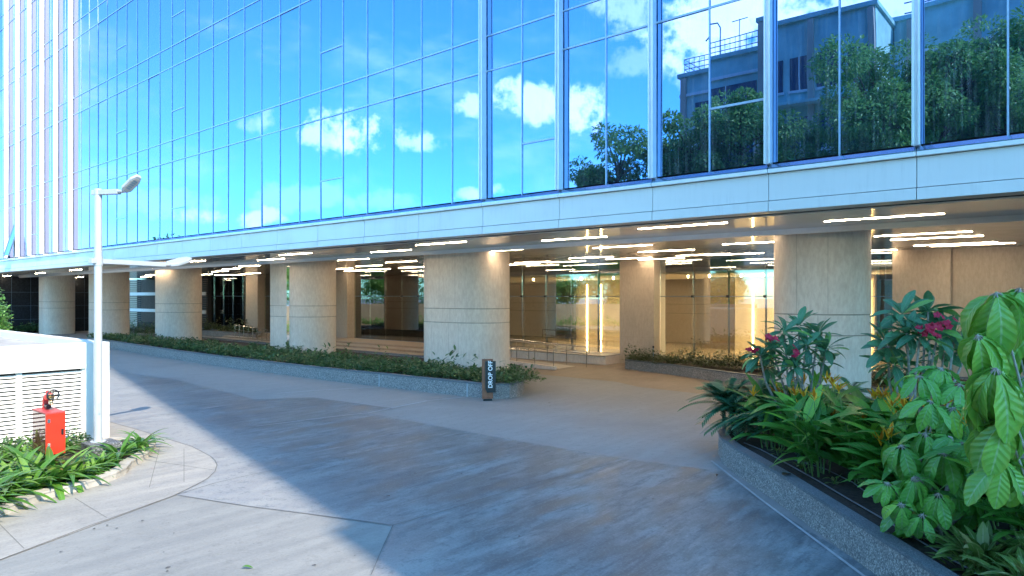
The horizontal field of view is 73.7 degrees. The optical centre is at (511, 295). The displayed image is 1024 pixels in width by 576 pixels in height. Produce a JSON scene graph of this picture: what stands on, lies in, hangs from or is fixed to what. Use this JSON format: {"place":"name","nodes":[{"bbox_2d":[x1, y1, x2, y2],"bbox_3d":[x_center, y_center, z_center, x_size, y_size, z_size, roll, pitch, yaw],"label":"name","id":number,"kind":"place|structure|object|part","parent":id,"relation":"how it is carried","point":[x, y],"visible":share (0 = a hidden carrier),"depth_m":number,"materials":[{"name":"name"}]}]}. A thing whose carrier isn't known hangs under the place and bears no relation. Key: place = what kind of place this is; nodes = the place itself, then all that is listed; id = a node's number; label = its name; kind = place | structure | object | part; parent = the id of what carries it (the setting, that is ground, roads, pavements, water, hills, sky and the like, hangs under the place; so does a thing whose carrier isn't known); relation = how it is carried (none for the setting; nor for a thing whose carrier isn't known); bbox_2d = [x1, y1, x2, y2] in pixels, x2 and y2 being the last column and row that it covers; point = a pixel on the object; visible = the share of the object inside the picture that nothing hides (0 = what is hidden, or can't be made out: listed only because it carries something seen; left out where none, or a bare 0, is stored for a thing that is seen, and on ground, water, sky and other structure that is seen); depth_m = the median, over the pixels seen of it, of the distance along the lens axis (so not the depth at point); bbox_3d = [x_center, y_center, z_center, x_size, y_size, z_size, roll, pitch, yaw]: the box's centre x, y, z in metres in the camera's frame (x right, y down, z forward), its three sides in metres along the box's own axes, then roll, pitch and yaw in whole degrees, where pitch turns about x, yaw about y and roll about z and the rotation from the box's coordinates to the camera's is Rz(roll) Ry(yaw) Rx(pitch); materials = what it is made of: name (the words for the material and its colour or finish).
{"place":"outdoors","nodes":[
{"label":"outdoors","id":0,"kind":"place"},
{"bbox_2d":[0,287,13,330],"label":"shrub","id":1,"kind":"object","parent":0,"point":[4,326],"visible":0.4,"depth_m":34.39,"materials":[{"name":"green plant"}]},
{"bbox_2d":[0,327,843,575],"bbox_3d":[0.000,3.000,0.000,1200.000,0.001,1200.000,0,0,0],"label":"ground","id":2,"kind":"structure","parent":0,"point":[184,536],"depth_m":12.92,"materials":[{"name":"concrete"}]},
{"bbox_2d":[8,321,38,331],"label":"hedge","id":3,"kind":"object","parent":2,"relation":"on","point":[25,328],"visible":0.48,"depth_m":54.78,"materials":[{"name":"green plant"}]},
{"bbox_2d":[0,422,215,558],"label":"apron","id":4,"kind":"object","parent":2,"relation":"on","point":[45,520],"visible":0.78,"depth_m":10.14,"materials":[{"name":"grey concrete"}]},
{"bbox_2d":[32,407,65,454],"bbox_3d":[-7.697,2.444,11.332,0.770,1.112,0.279,0,0,40],"label":"fire hose cabinet","id":5,"kind":"object","parent":4,"relation":"on","point":[48,427],"visible":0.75,"depth_m":11.14,"materials":[{"name":"red metal"}]},
{"bbox_3d":[-7.778,2.230,11.238,0.668,0.620,0.014,0,0,40],"label":"glass door","id":6,"kind":"part","parent":5,"relation":"part of","materials":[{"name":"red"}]},
{"bbox_2d":[42,389,59,408],"bbox_3d":[-7.680,1.706,11.321,0.441,0.361,0.196,0,0,40],"label":"hydrant valve","id":7,"kind":"object","parent":5,"relation":"on","point":[48,399],"visible":1,"depth_m":11.25,"materials":[{"name":"red metal"}]},
{"bbox_2d":[0,330,108,447],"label":"utility enclosure","id":8,"kind":"object","parent":4,"relation":"on","point":[34,367],"visible":0.77,"depth_m":13.34,"materials":[{"name":"white paint"}]},
{"bbox_2d":[0,437,155,516],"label":"planter","id":9,"kind":"object","parent":4,"relation":"on","point":[127,462],"visible":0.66,"depth_m":10.83,"materials":[{"name":"stone"}]},
{"bbox_2d":[0,450,11,464],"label":"lily plant","id":10,"kind":"object","parent":9,"relation":"in","point":[5,457],"visible":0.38,"depth_m":11.69,"materials":[{"name":"green plant"}]},
{"bbox_2d":[0,473,18,512],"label":"lily plant","id":11,"kind":"object","parent":9,"relation":"in","point":[1,486],"visible":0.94,"depth_m":9.38,"materials":[{"name":"green plant"}]},
{"bbox_2d":[0,467,20,493],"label":"lily plant","id":12,"kind":"object","parent":9,"relation":"in","point":[3,476],"visible":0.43,"depth_m":9.93,"materials":[{"name":"green plant"}]},
{"bbox_2d":[0,439,32,462],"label":"lily plant","id":13,"kind":"object","parent":9,"relation":"in","point":[17,448],"visible":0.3,"depth_m":12.05,"materials":[{"name":"green plant"}]},
{"bbox_2d":[0,469,33,508],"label":"lily plant","id":14,"kind":"object","parent":9,"relation":"in","point":[5,497],"visible":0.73,"depth_m":9.44,"materials":[{"name":"green plant"}]},
{"bbox_2d":[0,455,34,495],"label":"lily plant","id":15,"kind":"object","parent":9,"relation":"in","point":[2,467],"visible":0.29,"depth_m":10.26,"materials":[{"name":"green plant"}]},
{"bbox_2d":[0,457,38,476],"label":"lily plant","id":16,"kind":"object","parent":9,"relation":"in","point":[12,462],"visible":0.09,"depth_m":10.85,"materials":[{"name":"green plant"}]},
{"bbox_2d":[1,444,39,463],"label":"lily plant","id":17,"kind":"object","parent":9,"relation":"in","point":[23,450],"visible":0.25,"depth_m":11.97,"materials":[{"name":"green plant"}]},
{"bbox_2d":[1,449,45,469],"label":"lily plant","id":18,"kind":"object","parent":9,"relation":"in","point":[27,451],"visible":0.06,"depth_m":11.16,"materials":[{"name":"green plant"}]},
{"bbox_2d":[0,445,47,480],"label":"lily plant","id":19,"kind":"object","parent":9,"relation":"in","point":[26,456],"visible":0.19,"depth_m":10.70,"materials":[{"name":"green plant"}]},
{"bbox_2d":[22,436,32,451],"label":"lily plant","id":20,"kind":"object","parent":9,"relation":"in","point":[28,438],"visible":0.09,"depth_m":12.72,"materials":[{"name":"green plant"}]},
{"bbox_2d":[0,469,56,502],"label":"lily plant","id":21,"kind":"object","parent":9,"relation":"in","point":[25,487],"visible":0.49,"depth_m":9.88,"materials":[{"name":"green plant"}]},
{"bbox_2d":[0,467,57,507],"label":"lily plant","id":22,"kind":"object","parent":9,"relation":"in","point":[11,479],"visible":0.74,"depth_m":9.70,"materials":[{"name":"green plant"}]},
{"bbox_2d":[0,444,77,473],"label":"lily plant","id":23,"kind":"object","parent":9,"relation":"in","point":[15,451],"visible":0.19,"depth_m":11.07,"materials":[{"name":"green plant"}]},
{"bbox_2d":[0,448,88,493],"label":"lily plant","id":24,"kind":"object","parent":9,"relation":"in","point":[22,464],"visible":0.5,"depth_m":10.35,"materials":[{"name":"green plant"}]},
{"bbox_2d":[9,436,79,459],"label":"lily plant","id":25,"kind":"object","parent":9,"relation":"in","point":[44,454],"visible":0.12,"depth_m":12.24,"materials":[{"name":"green plant"}]},
{"bbox_2d":[0,425,93,451],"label":"shrub","id":26,"kind":"object","parent":9,"relation":"on","point":[80,436],"visible":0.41,"depth_m":12.76,"materials":[{"name":"green plant"}]},
{"bbox_2d":[27,445,75,468],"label":"lily plant","id":27,"kind":"object","parent":9,"relation":"in","point":[35,453],"visible":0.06,"depth_m":11.32,"materials":[{"name":"green plant"}]},
{"bbox_2d":[2,445,111,500],"bbox_3d":[-7.024,2.758,10.554,1.510,0.880,1.612,0,0,11],"label":"lily plant","id":28,"kind":"object","parent":9,"relation":"in","point":[68,464],"visible":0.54,"depth_m":10.47,"materials":[{"name":"green plant"}]},
{"bbox_2d":[65,438,80,453],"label":"lily plant","id":29,"kind":"object","parent":9,"relation":"in","point":[70,450],"visible":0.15,"depth_m":12.69,"materials":[{"name":"green plant"}]},
{"bbox_2d":[37,448,112,492],"bbox_3d":[-7.026,2.842,10.750,1.495,0.712,1.423,0,0,0],"label":"lily plant","id":30,"kind":"object","parent":9,"relation":"in","point":[71,475],"visible":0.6,"depth_m":10.73,"materials":[{"name":"green plant"}]},
{"bbox_2d":[65,433,84,450],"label":"lily plant","id":31,"kind":"object","parent":9,"relation":"in","point":[72,442],"visible":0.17,"depth_m":13.00,"materials":[{"name":"green plant"}]},
{"bbox_2d":[66,462,99,481],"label":"lily plant","id":32,"kind":"object","parent":9,"relation":"in","point":[81,464],"visible":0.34,"depth_m":10.95,"materials":[{"name":"green plant"}]},
{"bbox_2d":[69,453,114,477],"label":"lily plant","id":33,"kind":"object","parent":9,"relation":"in","point":[88,462],"visible":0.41,"depth_m":11.16,"materials":[{"name":"green plant"}]},
{"bbox_2d":[74,454,119,473],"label":"lily plant","id":34,"kind":"object","parent":9,"relation":"in","point":[97,462],"visible":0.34,"depth_m":11.26,"materials":[{"name":"green plant"}]},
{"bbox_2d":[73,451,122,462],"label":"lily plant","id":35,"kind":"object","parent":9,"relation":"in","point":[93,457],"visible":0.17,"depth_m":11.63,"materials":[{"name":"green plant"}]},
{"bbox_2d":[84,451,123,467],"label":"lily plant","id":36,"kind":"object","parent":9,"relation":"in","point":[105,459],"visible":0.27,"depth_m":11.65,"materials":[{"name":"green plant"}]},
{"bbox_2d":[84,450,128,468],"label":"lily plant","id":37,"kind":"object","parent":9,"relation":"in","point":[103,454],"visible":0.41,"depth_m":11.46,"materials":[{"name":"green plant"}]},
{"bbox_2d":[94,430,147,462],"bbox_3d":[-6.984,2.792,12.084,1.142,0.666,1.220,0,0,-21],"label":"lily plant","id":38,"kind":"object","parent":9,"relation":"in","point":[124,447],"visible":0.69,"depth_m":12.11,"materials":[{"name":"green plant"}]},
{"bbox_2d":[81,174,191,456],"bbox_3d":[-7.301,0.402,13.347,1.196,5.195,2.368,0,0,0],"label":"lamp post","id":39,"kind":"object","parent":9,"relation":"on","point":[97,260],"visible":0.91,"depth_m":12.49,"materials":[{"name":"metal"}]},
{"bbox_2d":[117,428,172,451],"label":"lily plant","id":40,"kind":"object","parent":9,"relation":"in","point":[137,435],"visible":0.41,"depth_m":13.28,"materials":[{"name":"green plant"}]},
{"bbox_2d":[118,433,172,454],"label":"lily plant","id":41,"kind":"object","parent":9,"relation":"in","point":[141,445],"visible":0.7,"depth_m":12.63,"materials":[{"name":"green plant"}]},
{"bbox_2d":[202,328,261,337],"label":"planter","id":42,"kind":"object","parent":2,"relation":"on","point":[211,333],"visible":0.4,"depth_m":49.21,"materials":[{"name":"stone"}]},
{"bbox_2d":[130,320,154,333],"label":"shrub","id":43,"kind":"object","parent":42,"relation":"in","point":[140,329],"visible":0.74,"depth_m":51.53,"materials":[{"name":"green plant"}]},
{"bbox_2d":[202,317,256,332],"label":"shrub","id":44,"kind":"object","parent":42,"relation":"on","point":[220,328],"visible":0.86,"depth_m":49.32,"materials":[{"name":"green plant"}]},
{"bbox_2d":[87,334,524,398],"bbox_3d":[-12.206,2.775,32.820,35.133,0.450,5.976,0,0,41],"label":"planter","id":45,"kind":"object","parent":2,"relation":"on","point":[453,386],"visible":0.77,"depth_m":24.77,"materials":[{"name":"stone"}]},
{"bbox_2d":[87,332,328,361],"bbox_3d":[-17.020,2.345,35.261,23.560,0.566,3.133,0,0,42],"label":"hedge","id":46,"kind":"object","parent":45,"relation":"on","point":[262,351],"visible":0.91,"depth_m":31.43,"materials":[{"name":"green plant"}]},
{"bbox_2d":[276,341,545,383],"bbox_3d":[-3.684,2.166,24.100,11.629,0.944,3.328,0,0,38],"label":"hedge","id":47,"kind":"object","parent":45,"relation":"on","point":[355,361],"visible":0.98,"depth_m":23.16,"materials":[{"name":"green plant"}]},
{"bbox_2d":[482,359,495,400],"bbox_3d":[-0.667,2.405,19.581,0.380,1.190,0.192,0,0,-9],"label":"drop off sign","id":48,"kind":"object","parent":2,"relation":"on","point":[488,378],"visible":1,"depth_m":19.51,"materials":[{"name":"grey metal"}]},
{"bbox_2d":[0,0,1023,401],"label":"office building","id":49,"kind":"structure","parent":2,"relation":"on","point":[260,140],"depth_m":20.86,"materials":[{"name":"blue glass"}]},
{"bbox_2d":[3,224,14,255],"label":"open window","id":50,"kind":"structure","parent":49,"relation":"in","point":[11,239],"depth_m":43.51,"materials":[{"name":"blue glass"}]},
{"bbox_2d":[645,223,721,228],"bbox_3d":[3.799,-1.571,15.365,2.200,0.008,0.026,0,0,40],"label":"ceiling light","id":51,"kind":"object","parent":49,"relation":"attached to","point":[687,225],"visible":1,"depth_m":15.32,"materials":[{"name":"white paint"}]},
{"bbox_2d":[823,213,945,221],"bbox_3d":[7.429,-1.571,13.731,2.200,0.008,0.026,0,0,40],"label":"ceiling light","id":52,"kind":"object","parent":49,"relation":"attached to","point":[883,217],"visible":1,"depth_m":13.68,"materials":[{"name":"white paint"}]},
{"bbox_2d":[873,231,972,236],"bbox_3d":[10.396,-1.571,17.341,2.200,0.008,0.026,0,0,40],"label":"ceiling light","id":53,"kind":"object","parent":49,"relation":"attached to","point":[917,234],"visible":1,"depth_m":17.39,"materials":[{"name":"white paint"}]},
{"bbox_2d":[901,236,971,239],"bbox_3d":[11.467,-1.571,18.510,2.200,0.008,0.026,0,0,40],"label":"ceiling light","id":54,"kind":"object","parent":49,"relation":"attached to","point":[943,237],"visible":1,"depth_m":18.36,"materials":[{"name":"white paint"}]},
{"bbox_2d":[517,358,748,424],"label":"lane","id":55,"kind":"structure","parent":2,"relation":"on","point":[618,372],"depth_m":25.41,"materials":[{"name":"beige concrete"}]},
{"bbox_2d":[218,333,423,355],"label":"entrance steps","id":56,"kind":"structure","parent":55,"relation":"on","point":[412,348],"depth_m":38.80,"materials":[{"name":"stone"}]},
{"bbox_2d":[235,325,267,341],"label":"handrail","id":57,"kind":"object","parent":56,"relation":"on","point":[252,332],"visible":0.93,"depth_m":44.58,"materials":[{"name":"silver metal"}]},
{"bbox_2d":[510,346,619,364],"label":"stone terrace","id":58,"kind":"structure","parent":55,"relation":"on","point":[603,358],"depth_m":31.10,"materials":[{"name":"stone"}]},
{"bbox_2d":[625,356,967,400],"bbox_3d":[11.606,2.800,21.079,21.425,0.400,5.224,0,0,40],"label":"planter","id":59,"kind":"object","parent":55,"relation":"on","point":[711,373],"visible":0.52,"depth_m":25.06,"materials":[{"name":"stone"}]},
{"bbox_2d":[622,343,920,389],"bbox_3d":[8.558,2.270,23.666,2.883,0.777,12.060,0,0,-33],"label":"hedge","id":60,"kind":"object","parent":59,"relation":"on","point":[659,358],"visible":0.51,"depth_m":25.60,"materials":[{"name":"green plant"}]},
{"bbox_2d":[718,396,1023,575],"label":"planter","id":61,"kind":"object","parent":2,"relation":"on","point":[848,527],"visible":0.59,"depth_m":8.62,"materials":[{"name":"stone"}]},
{"bbox_2d":[677,377,789,442],"bbox_3d":[4.373,2.081,12.878,2.067,1.142,2.056,0,0,-15],"label":"cycad","id":62,"kind":"object","parent":61,"relation":"on","point":[727,398],"visible":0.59,"depth_m":12.78,"materials":[{"name":"green plant"}]},
{"bbox_2d":[726,373,790,452],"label":"heliconia","id":63,"kind":"object","parent":61,"relation":"on","point":[748,405],"visible":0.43,"depth_m":11.72,"materials":[{"name":"green plant"}]},
{"bbox_2d":[721,384,800,456],"bbox_3d":[4.687,2.144,12.115,1.790,1.105,2.172,0,0,44],"label":"cycad","id":64,"kind":"object","parent":61,"relation":"on","point":[754,415],"visible":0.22,"depth_m":11.83,"materials":[{"name":"green plant"}]},
{"bbox_2d":[769,447,787,455],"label":"variegated plant","id":65,"kind":"object","parent":61,"relation":"on","point":[779,449],"visible":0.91,"depth_m":11.19,"materials":[{"name":"green plant"}]},
{"bbox_2d":[739,306,849,453],"bbox_3d":[4.746,1.406,11.310,1.906,2.456,1.548,0,0,0],"label":"frangipani","id":66,"kind":"object","parent":61,"relation":"on","point":[792,348],"visible":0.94,"depth_m":11.26,"materials":[{"name":"green plant"}]},
{"bbox_2d":[794,460,809,470],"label":"variegated plant","id":67,"kind":"object","parent":61,"relation":"on","point":[801,465],"visible":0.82,"depth_m":10.29,"materials":[{"name":"green plant"}]},
{"bbox_2d":[756,365,851,448],"bbox_3d":[5.077,1.924,11.582,1.613,1.416,2.020,0,0,3],"label":"heliconia","id":68,"kind":"object","parent":61,"relation":"on","point":[815,378],"visible":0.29,"depth_m":11.59,"materials":[{"name":"green plant"}]},
{"bbox_2d":[749,382,866,477],"bbox_3d":[4.443,1.955,10.052,1.543,1.355,1.932,0,0,38],"label":"heliconia","id":69,"kind":"object","parent":61,"relation":"on","point":[816,410],"visible":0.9,"depth_m":9.97,"materials":[{"name":"green plant"}]},
{"bbox_2d":[756,378,866,464],"bbox_3d":[4.760,1.956,10.653,1.621,1.352,1.744,0,0,-3],"label":"heliconia","id":70,"kind":"object","parent":61,"relation":"on","point":[795,392],"visible":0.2,"depth_m":10.73,"materials":[{"name":"green plant"}]},
{"bbox_2d":[824,474,842,483],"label":"variegated plant","id":71,"kind":"object","parent":61,"relation":"on","point":[835,480],"visible":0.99,"depth_m":9.49,"materials":[{"name":"green plant"}]},
{"bbox_2d":[796,460,872,497],"bbox_3d":[4.665,2.590,9.498,0.198,0.016,2.628,0,0,-4],"label":"drip hose","id":72,"kind":"object","parent":61,"relation":"on","point":[838,475],"visible":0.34,"depth_m":9.85,"materials":[{"name":"black rubber"}]},
{"bbox_2d":[822,377,882,404],"bbox_3d":[6.373,2.133,13.547,2.001,1.009,1.607,0,0,0],"label":"cycad","id":73,"kind":"object","parent":61,"relation":"on","point":[862,390],"visible":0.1,"depth_m":13.31,"materials":[{"name":"green plant"}]},
{"bbox_2d":[813,375,908,474],"bbox_3d":[5.175,1.894,10.146,1.770,1.476,1.905,0,0,39],"label":"heliconia","id":74,"kind":"object","parent":61,"relation":"on","point":[832,393],"visible":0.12,"depth_m":10.19,"materials":[{"name":"green plant"}]},
{"bbox_2d":[744,442,977,574],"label":"drip hose","id":75,"kind":"object","parent":61,"relation":"on","point":[934,549],"visible":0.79,"depth_m":8.65,"materials":[{"name":"black rubber"}]},
{"bbox_2d":[807,381,932,486],"bbox_3d":[4.873,1.897,9.347,1.764,1.471,1.898,0,0,36],"label":"heliconia","id":76,"kind":"object","parent":61,"relation":"on","point":[830,456],"visible":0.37,"depth_m":9.38,"materials":[{"name":"green plant"}]},
{"bbox_2d":[843,379,907,458],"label":"heliconia","id":77,"kind":"object","parent":61,"relation":"on","point":[854,393],"visible":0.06,"depth_m":11.09,"materials":[{"name":"green plant"}]},
{"bbox_2d":[820,395,949,490],"bbox_3d":[5.216,1.931,8.890,2.000,1.402,1.597,0,0,-31],"label":"heliconia","id":78,"kind":"object","parent":61,"relation":"on","point":[883,406],"visible":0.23,"depth_m":8.93,"materials":[{"name":"green plant"}]},
{"bbox_2d":[831,385,940,446],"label":"heliconia","id":79,"kind":"object","parent":61,"relation":"on","point":[861,399],"visible":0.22,"depth_m":9.66,"materials":[{"name":"green plant"}]},
{"bbox_2d":[830,422,945,496],"bbox_3d":[4.870,2.040,8.553,1.401,1.183,1.516,0,0,-28],"label":"heliconia","id":80,"kind":"object","parent":61,"relation":"on","point":[866,468],"visible":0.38,"depth_m":8.56,"materials":[{"name":"green plant"}]},
{"bbox_2d":[856,376,953,418],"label":"heliconia","id":81,"kind":"object","parent":61,"relation":"on","point":[886,383],"visible":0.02,"depth_m":10.11,"materials":[{"name":"green plant"}]},
{"bbox_2d":[875,428,947,490],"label":"heliconia","id":82,"kind":"object","parent":61,"relation":"on","point":[942,489],"visible":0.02,"depth_m":8.94,"materials":[{"name":"green plant"}]},
{"bbox_2d":[860,290,963,409],"bbox_3d":[5.936,1.272,9.491,1.990,2.717,1.726,0,0,0],"label":"frangipani","id":83,"kind":"object","parent":61,"relation":"on","point":[941,322],"visible":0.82,"depth_m":9.56,"materials":[{"name":"green plant"}]},
{"bbox_2d":[857,432,991,542],"bbox_3d":[4.566,2.105,7.367,1.784,1.206,0.990,0,0,-41],"label":"umbrella plant","id":84,"kind":"object","parent":61,"relation":"on","point":[916,508],"visible":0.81,"depth_m":7.03,"materials":[{"name":"green plant"}]},
{"bbox_2d":[894,365,969,480],"bbox_3d":[5.102,1.736,8.086,1.471,1.782,0.783,0,0,-25],"label":"umbrella plant","id":85,"kind":"object","parent":61,"relation":"on","point":[937,383],"visible":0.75,"depth_m":7.88,"materials":[{"name":"green plant"}]},
{"bbox_2d":[883,409,1014,530],"bbox_3d":[5.489,1.937,7.721,1.982,1.390,1.583,0,0,7],"label":"heliconia","id":86,"kind":"object","parent":61,"relation":"on","point":[950,433],"visible":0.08,"depth_m":7.79,"materials":[{"name":"green plant"}]},
{"bbox_2d":[963,430,968,440],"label":"heliconia","id":87,"kind":"object","parent":61,"relation":"on","point":[965,437],"visible":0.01,"depth_m":7.88,"materials":[{"name":"green plant"}]},
{"bbox_2d":[918,439,1023,541],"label":"heliconia","id":88,"kind":"object","parent":61,"relation":"on","point":[1000,514],"visible":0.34,"depth_m":6.87,"materials":[{"name":"green plant"}]},
{"bbox_2d":[922,520,1023,575],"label":"variegated plant","id":89,"kind":"object","parent":61,"relation":"on","point":[979,543],"visible":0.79,"depth_m":6.41,"materials":[{"name":"green plant"}]},
{"bbox_2d":[957,288,1023,508],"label":"umbrella plant","id":90,"kind":"object","parent":61,"relation":"on","point":[990,350],"visible":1,"depth_m":5.78,"materials":[{"name":"green plant"}]},
{"bbox_2d":[958,546,1023,575],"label":"variegated plant","id":91,"kind":"object","parent":61,"relation":"on","point":[1015,566],"visible":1,"depth_m":5.92,"materials":[{"name":"green plant"}]},
{"bbox_2d":[988,529,1023,573],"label":"variegated plant","id":92,"kind":"object","parent":61,"relation":"on","point":[1019,537],"visible":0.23,"depth_m":6.41,"materials":[{"name":"green plant"}]},
{"bbox_2d":[109,370,875,575],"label":"road","id":93,"kind":"structure","parent":0,"point":[612,519],"depth_m":10.36,"materials":[{"name":"grey concrete"}]},
{"bbox_2d":[0,397,627,573],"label":"ground joints","id":94,"kind":"object","parent":93,"relation":"on","point":[261,507],"visible":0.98,"depth_m":10.02,"materials":[{"name":"grey concrete"}]},
{"bbox_2d":[259,387,864,575],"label":"pale ground joints","id":95,"kind":"object","parent":93,"relation":"on","point":[828,549],"visible":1,"depth_m":9.74,"materials":[{"name":"grey concrete"}]},
{"bbox_2d":[510,358,575,369],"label":"ramp","id":96,"kind":"structure","parent":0,"point":[540,365],"depth_m":28.78,"materials":[{"name":"beige concrete"}]},
{"bbox_2d":[510,340,556,365],"bbox_3d":[-0.861,2.285,29.910,6.972,1.151,0.044,0,0,40],"label":"handrail","id":97,"kind":"object","parent":96,"relation":"on","point":[534,350],"visible":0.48,"depth_m":28.38,"materials":[{"name":"silver metal"}]},
{"bbox_2d":[510,339,589,366],"bbox_3d":[0.411,2.405,30.800,7.372,1.151,0.044,0,0,40],"label":"handrail","id":98,"kind":"object","parent":96,"relation":"on","point":[528,347],"visible":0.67,"depth_m":29.83,"materials":[{"name":"silver metal"}]}
]}

